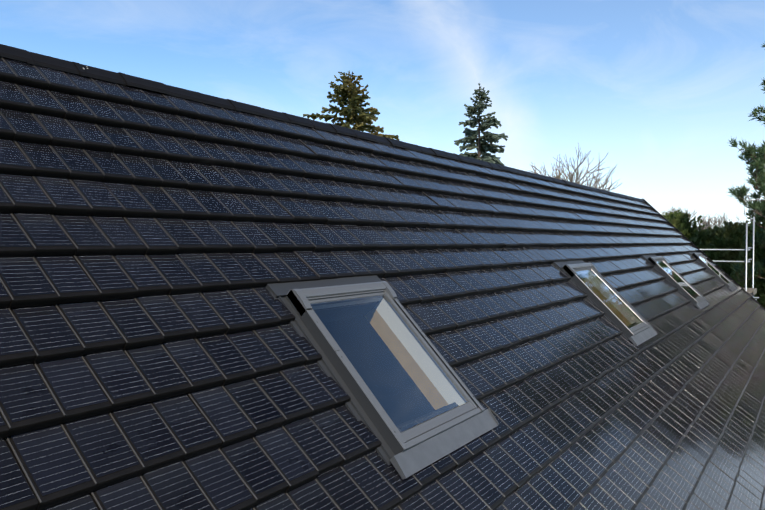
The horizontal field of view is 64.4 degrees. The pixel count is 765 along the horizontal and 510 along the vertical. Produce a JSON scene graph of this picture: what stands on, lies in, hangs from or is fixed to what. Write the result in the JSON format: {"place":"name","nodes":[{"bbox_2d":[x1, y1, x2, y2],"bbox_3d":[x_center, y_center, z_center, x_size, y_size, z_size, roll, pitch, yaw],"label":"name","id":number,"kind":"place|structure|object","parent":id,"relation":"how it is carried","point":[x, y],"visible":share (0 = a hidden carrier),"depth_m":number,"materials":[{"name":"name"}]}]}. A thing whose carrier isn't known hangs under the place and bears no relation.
{"place":"outdoors","nodes":[
{"label":"outdoors","id":0,"kind":"place"},
{"bbox_2d":[303,71,399,139],"bbox_3d":[-1.841,-0.844,25.995,8.908,14.055,8.808,1,2,36],"label":"spruce tree","id":1,"kind":"object","parent":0,"point":[353,109],"depth_m":25.42,"materials":[{"name":"green plant"}]},
{"bbox_2d":[0,0,764,228],"label":"sky","id":2,"kind":"structure","parent":0,"point":[661,88],"materials":[{"name":"blue"}]},
{"bbox_2d":[453,83,507,164],"bbox_3d":[3.988,-1.132,29.735,6.438,14.470,6.942,1,2,36],"label":"spruce tree","id":3,"kind":"object","parent":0,"point":[490,138],"depth_m":29.32,"materials":[{"name":"green plant"}]},
{"bbox_2d":[529,147,621,190],"bbox_3d":[12.093,-0.602,39.626,7.015,13.000,7.455,-1,2,-39],"label":"bare tree","id":4,"kind":"object","parent":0,"point":[571,179],"visible":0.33,"depth_m":38.48,"materials":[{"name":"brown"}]},
{"bbox_2d":[660,207,731,230],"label":"bare tree wood","id":5,"kind":"object","parent":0,"point":[707,224],"visible":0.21,"depth_m":86.11,"materials":[{"name":"brown"}]},
{"bbox_2d":[661,201,764,307],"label":"evergreen hedge","id":6,"kind":"object","parent":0,"point":[730,235],"visible":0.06,"depth_m":28.58,"materials":[{"name":"green plant"}]},
{"bbox_2d":[700,217,758,299],"bbox_3d":[8.836,2.479,22.091,8.200,7.580,1.150,1,2,36],"label":"scaffold","id":7,"kind":"object","parent":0,"point":[752,291],"visible":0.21,"depth_m":19.80,"materials":[{"name":"metal"}]},
{"bbox_2d":[728,43,764,281],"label":"pine tree","id":8,"kind":"object","parent":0,"point":[743,191],"depth_m":23.50,"materials":[{"name":"green plant"}]},
{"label":"house walls","id":9,"kind":"object","parent":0,"visible":0},
{"bbox_3d":[2.292,0.980,11.423,10.478,5.174,21.624,1,2,36],"label":"roof deck","id":10,"kind":"object","parent":9,"relation":"on","visible":0},
{"bbox_2d":[0,44,645,202],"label":"ridge tiles","id":11,"kind":"object","parent":10,"relation":"on","point":[19,54],"visible":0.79,"depth_m":5.93,"materials":[{"name":"tile"}]},
{"bbox_2d":[0,56,764,509],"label":"roof solar tiles","id":12,"kind":"object","parent":10,"relation":"on","point":[158,350],"visible":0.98,"depth_m":4.45,"materials":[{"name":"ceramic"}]},
{"bbox_2d":[266,275,498,478],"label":"roof window","id":13,"kind":"structure","parent":10,"relation":"on","point":[383,363],"depth_m":4.39,"materials":[{"name":"grey metal"}]},
{"bbox_2d":[552,260,657,345],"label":"roof window","id":14,"kind":"structure","parent":10,"relation":"on","point":[606,296],"depth_m":8.64,"materials":[{"name":"grey metal"}]},
{"bbox_2d":[641,254,709,308],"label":"roof window","id":15,"kind":"structure","parent":10,"relation":"on","point":[674,277],"depth_m":12.91,"materials":[{"name":"grey metal"}]},
{"bbox_2d":[643,199,764,309],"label":"verge trim","id":16,"kind":"structure","parent":10,"relation":"attached to","point":[717,266],"depth_m":19.05,"materials":[{"name":"metal"}]},
{"bbox_2d":[687,251,736,290],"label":"roof window","id":17,"kind":"structure","parent":10,"relation":"on","point":[712,269],"depth_m":17.40,"materials":[{"name":"grey metal"}]}
]}

